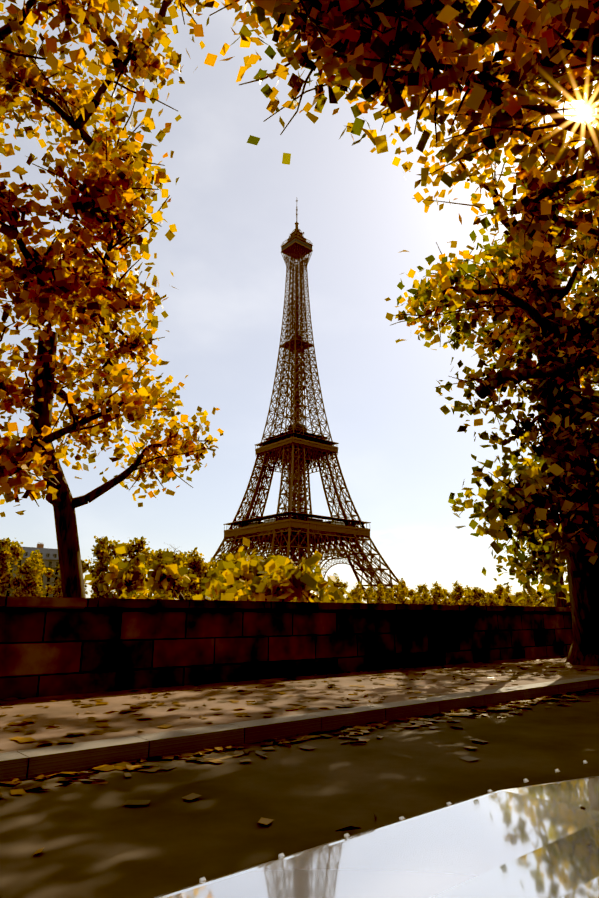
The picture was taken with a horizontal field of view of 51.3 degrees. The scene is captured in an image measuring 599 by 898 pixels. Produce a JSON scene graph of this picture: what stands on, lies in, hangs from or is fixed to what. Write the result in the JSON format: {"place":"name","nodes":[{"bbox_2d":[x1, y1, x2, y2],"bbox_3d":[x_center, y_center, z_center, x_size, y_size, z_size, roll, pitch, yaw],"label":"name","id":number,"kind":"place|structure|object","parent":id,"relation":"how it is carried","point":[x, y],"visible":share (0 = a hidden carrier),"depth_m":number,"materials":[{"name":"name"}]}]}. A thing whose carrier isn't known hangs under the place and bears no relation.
{"place":"outdoors","nodes":[
{"label":"outdoors","id":0,"kind":"place"},
{"bbox_2d":[4,541,60,596],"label":"building","id":1,"kind":"structure","parent":0,"point":[50,557],"depth_m":282.31,"materials":[{"name":"stone"}]},
{"bbox_2d":[121,536,157,593],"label":"tree","id":2,"kind":"object","parent":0,"point":[133,550],"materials":[{"name":"plant"}]},
{"bbox_2d":[84,537,299,599],"bbox_3d":[-3.448,8.521,20.838,8.342,10.982,6.430,13,-19,-39],"label":"bush","id":3,"kind":"object","parent":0,"point":[248,567],"depth_m":19.87,"materials":[{"name":"yellow plant"}]},
{"bbox_2d":[212,553,235,569],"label":"tree","id":4,"kind":"object","parent":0,"point":[223,556],"visible":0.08,"depth_m":263.43,"materials":[{"name":"plant"}]},
{"bbox_2d":[192,551,353,602],"bbox_3d":[-0.697,7.878,16.924,8.239,10.198,7.187,13,-19,-39],"label":"bush","id":5,"kind":"object","parent":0,"point":[292,583],"depth_m":15.53,"materials":[{"name":"yellow plant"}]},
{"bbox_2d":[0,596,572,699],"bbox_3d":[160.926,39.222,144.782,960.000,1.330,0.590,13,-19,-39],"label":"parapet wall","id":6,"kind":"structure","parent":0,"point":[53,646],"depth_m":10.37,"materials":[{"name":"stone"}]},
{"bbox_2d":[0,690,598,897],"bbox_3d":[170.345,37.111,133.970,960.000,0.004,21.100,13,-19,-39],"label":"road","id":7,"kind":"structure","parent":0,"point":[98,840],"depth_m":4.21,"materials":[{"name":"grey asphalt"}]},
{"bbox_2d":[0,655,598,853],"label":"fallen leaves","id":8,"kind":"object","parent":7,"relation":"on","point":[127,764],"visible":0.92,"depth_m":6.73,"materials":[{"name":"brown plant"}]},
{"bbox_2d":[153,760,598,897],"bbox_3d":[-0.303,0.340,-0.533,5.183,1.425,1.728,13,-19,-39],"label":"puddle","id":9,"kind":"object","parent":7,"relation":"on","point":[537,841],"visible":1,"depth_m":0.78,"materials":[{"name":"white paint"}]},
{"bbox_2d":[0,655,598,752],"bbox_3d":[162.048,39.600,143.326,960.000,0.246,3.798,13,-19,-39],"label":"pavement","id":10,"kind":"structure","parent":0,"point":[61,713],"depth_m":8.01,"materials":[{"name":"grey concrete"}]},
{"bbox_2d":[198,0,598,665],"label":"tree","id":11,"kind":"object","parent":10,"relation":"on","point":[355,40],"depth_m":9.76,"materials":[{"name":"yellow plant"}]},
{"bbox_2d":[0,0,598,604],"label":"sky","id":12,"kind":"structure","parent":0,"point":[232,206],"materials":[{"name":"white"}]},
{"bbox_2d":[323,586,358,602],"bbox_3d":[-0.746,9.575,22.235,7.921,9.669,7.687,13,-19,-39],"label":"quay tree","id":13,"kind":"object","parent":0,"point":[345,600],"depth_m":23.74,"materials":[{"name":"yellow plant"}]},
{"bbox_3d":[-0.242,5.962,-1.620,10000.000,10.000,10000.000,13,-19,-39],"label":"ground","id":14,"kind":"structure","parent":0,"visible":0},
{"bbox_2d":[0,537,25,595],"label":"tree","id":15,"kind":"object","parent":14,"relation":"on","point":[7,554],"depth_m":190.44,"materials":[{"name":"plant"}]},
{"bbox_2d":[8,553,47,596],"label":"tree","id":16,"kind":"object","parent":14,"relation":"on","point":[32,584],"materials":[{"name":"yellow plant"}]},
{"bbox_2d":[17,549,47,596],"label":"tree","id":17,"kind":"object","parent":14,"relation":"on","point":[40,557],"visible":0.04,"depth_m":214.22,"materials":[{"name":"yellow plant"}]},
{"bbox_2d":[44,564,61,596],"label":"tree","id":18,"kind":"object","parent":14,"relation":"on","point":[55,587],"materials":[{"name":"yellow plant"}]},
{"bbox_2d":[56,560,87,596],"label":"tree","id":19,"kind":"object","parent":14,"relation":"on","point":[84,567],"visible":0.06,"depth_m":202.86,"materials":[{"name":"yellow plant"}]},
{"bbox_2d":[82,556,117,597],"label":"tree","id":20,"kind":"object","parent":14,"relation":"on","point":[105,595],"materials":[{"name":"yellow plant"}]},
{"bbox_2d":[88,535,121,597],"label":"tree","id":21,"kind":"object","parent":14,"relation":"on","point":[103,551],"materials":[{"name":"plant"}]},
{"bbox_2d":[0,0,249,597],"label":"tree","id":22,"kind":"object","parent":14,"relation":"on","point":[41,295],"depth_m":9.03,"materials":[{"name":"yellow plant"}]},
{"bbox_2d":[144,548,167,594],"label":"tree","id":23,"kind":"object","parent":14,"relation":"on","point":[158,558],"visible":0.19,"depth_m":242.86,"materials":[{"name":"plant"}]},
{"bbox_2d":[144,543,187,599],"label":"tree","id":24,"kind":"object","parent":14,"relation":"on","point":[176,556],"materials":[{"name":"plant"}]},
{"bbox_2d":[172,588,196,599],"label":"tree","id":25,"kind":"object","parent":14,"relation":"on","point":[188,596],"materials":[{"name":"yellow plant"}]},
{"bbox_2d":[179,551,195,595],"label":"tree","id":26,"kind":"object","parent":14,"relation":"on","point":[185,554],"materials":[{"name":"yellow plant"}]},
{"bbox_2d":[181,547,213,598],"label":"tree","id":27,"kind":"object","parent":14,"relation":"on","point":[200,566],"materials":[{"name":"plant"}]},
{"bbox_2d":[201,557,223,589],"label":"tree","id":28,"kind":"object","parent":14,"relation":"on","point":[215,564],"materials":[{"name":"yellow plant"}]},
{"bbox_2d":[0,675,598,780],"bbox_3d":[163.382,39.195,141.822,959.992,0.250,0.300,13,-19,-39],"label":"kerb","id":29,"kind":"structure","parent":14,"relation":"on","point":[25,764],"depth_m":6.00,"materials":[{"name":"stone"}]},
{"bbox_2d":[210,200,408,601],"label":"eiffel tower","id":30,"kind":"structure","parent":14,"relation":"on","point":[297,447],"depth_m":433.68,"materials":[{"name":"metal"}]},
{"bbox_2d":[332,573,347,594],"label":"tree","id":31,"kind":"object","parent":14,"relation":"on","point":[337,583],"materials":[{"name":"yellow plant"}]},
{"bbox_2d":[342,594,360,602],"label":"tree","id":32,"kind":"object","parent":14,"relation":"on","point":[354,598],"visible":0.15,"depth_m":264.67,"materials":[{"name":"yellow plant"}]},
{"bbox_2d":[348,588,361,602],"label":"tree","id":33,"kind":"object","parent":14,"relation":"on","point":[358,594],"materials":[{"name":"yellow plant"}]},
{"bbox_2d":[351,582,364,602],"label":"tree","id":34,"kind":"object","parent":14,"relation":"on","point":[359,586],"visible":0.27,"depth_m":310.08,"materials":[{"name":"yellow plant"}]},
{"bbox_2d":[360,584,376,602],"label":"tree","id":35,"kind":"object","parent":14,"relation":"on","point":[369,596],"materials":[{"name":"yellow plant"}]},
{"bbox_2d":[372,584,385,603],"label":"tree","id":36,"kind":"object","parent":14,"relation":"on","point":[379,599],"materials":[{"name":"yellow plant"}]},
{"bbox_2d":[382,595,399,603],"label":"tree","id":37,"kind":"object","parent":14,"relation":"on","point":[388,601],"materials":[{"name":"yellow plant"}]},
{"bbox_2d":[383,585,401,603],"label":"tree","id":38,"kind":"object","parent":14,"relation":"on","point":[395,594],"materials":[{"name":"yellow plant"}]},
{"bbox_2d":[396,578,408,596],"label":"tree","id":39,"kind":"object","parent":14,"relation":"on","point":[402,583],"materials":[{"name":"yellow plant"}]},
{"bbox_2d":[396,587,421,603],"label":"tree","id":40,"kind":"object","parent":14,"relation":"on","point":[401,599],"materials":[{"name":"yellow plant"}]},
{"bbox_2d":[405,589,418,603],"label":"tree","id":41,"kind":"object","parent":14,"relation":"on","point":[411,592],"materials":[{"name":"yellow plant"}]},
{"bbox_2d":[415,583,433,603],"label":"tree","id":42,"kind":"object","parent":14,"relation":"on","point":[421,589],"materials":[{"name":"yellow plant"}]},
{"bbox_2d":[418,590,431,603],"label":"tree","id":43,"kind":"object","parent":14,"relation":"on","point":[428,597],"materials":[{"name":"yellow plant"}]},
{"bbox_2d":[431,581,443,604],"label":"tree","id":44,"kind":"object","parent":14,"relation":"on","point":[437,587],"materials":[{"name":"yellow plant"}]},
{"bbox_2d":[431,588,446,604],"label":"tree","id":45,"kind":"object","parent":14,"relation":"on","point":[442,595],"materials":[{"name":"yellow plant"}]},
{"bbox_2d":[441,588,456,604],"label":"tree","id":46,"kind":"object","parent":14,"relation":"on","point":[448,595],"visible":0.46,"depth_m":329.76,"materials":[{"name":"yellow plant"}]},
{"bbox_2d":[447,599,454,604],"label":"tree","id":47,"kind":"object","parent":14,"relation":"on","point":[449,601],"visible":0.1,"depth_m":309.15,"materials":[{"name":"yellow plant"}]},
{"bbox_2d":[450,580,467,604],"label":"tree","id":48,"kind":"object","parent":14,"relation":"on","point":[455,596],"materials":[{"name":"yellow plant"}]},
{"bbox_2d":[459,591,475,604],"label":"tree","id":49,"kind":"object","parent":14,"relation":"on","point":[466,601],"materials":[{"name":"yellow plant"}]},
{"bbox_2d":[471,587,486,604],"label":"tree","id":50,"kind":"object","parent":14,"relation":"on","point":[479,591],"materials":[{"name":"yellow plant"}]},
{"bbox_2d":[481,596,494,604],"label":"tree","id":51,"kind":"object","parent":14,"relation":"on","point":[485,603],"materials":[{"name":"yellow plant"}]},
{"bbox_2d":[485,592,502,605],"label":"tree","id":52,"kind":"object","parent":14,"relation":"on","point":[492,602],"visible":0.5,"depth_m":331.44,"materials":[{"name":"yellow plant"}]},
{"bbox_2d":[397,155,598,606],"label":"quay tree","id":53,"kind":"object","parent":14,"relation":"on","point":[549,578],"depth_m":21.10,"materials":[{"name":"yellow plant"}]},
{"bbox_2d":[493,584,505,603],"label":"tree","id":54,"kind":"object","parent":14,"relation":"on","point":[500,589],"visible":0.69,"depth_m":358.58,"materials":[{"name":"yellow plant"}]},
{"bbox_2d":[503,584,511,595],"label":"tree","id":55,"kind":"object","parent":14,"relation":"on","point":[507,588],"visible":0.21,"depth_m":453.45,"materials":[{"name":"yellow plant"}]},
{"bbox_2d":[502,590,518,605],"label":"tree","id":56,"kind":"object","parent":14,"relation":"on","point":[507,597],"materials":[{"name":"yellow plant"}]},
{"bbox_2d":[512,592,525,605],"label":"tree","id":57,"kind":"object","parent":14,"relation":"on","point":[518,594],"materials":[{"name":"yellow plant"}]},
{"bbox_2d":[518,592,529,605],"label":"tree","id":58,"kind":"object","parent":14,"relation":"on","point":[526,593],"visible":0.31,"depth_m":378.70,"materials":[{"name":"yellow plant"}]},
{"bbox_2d":[521,596,536,605],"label":"tree","id":59,"kind":"object","parent":14,"relation":"on","point":[530,601],"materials":[{"name":"yellow plant"}]},
{"bbox_2d":[530,591,541,604],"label":"tree","id":60,"kind":"object","parent":14,"relation":"on","point":[537,596],"visible":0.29,"depth_m":386.55,"materials":[{"name":"yellow plant"}]},
{"bbox_2d":[534,602,547,606],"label":"tree","id":61,"kind":"object","parent":14,"relation":"on","point":[540,604],"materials":[{"name":"yellow plant"}]},
{"bbox_2d":[542,593,551,603],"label":"tree","id":62,"kind":"object","parent":14,"relation":"on","point":[544,597],"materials":[{"name":"yellow plant"}]},
{"bbox_2d":[546,598,553,606],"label":"tree","id":63,"kind":"object","parent":14,"relation":"on","point":[549,601],"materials":[{"name":"yellow plant"}]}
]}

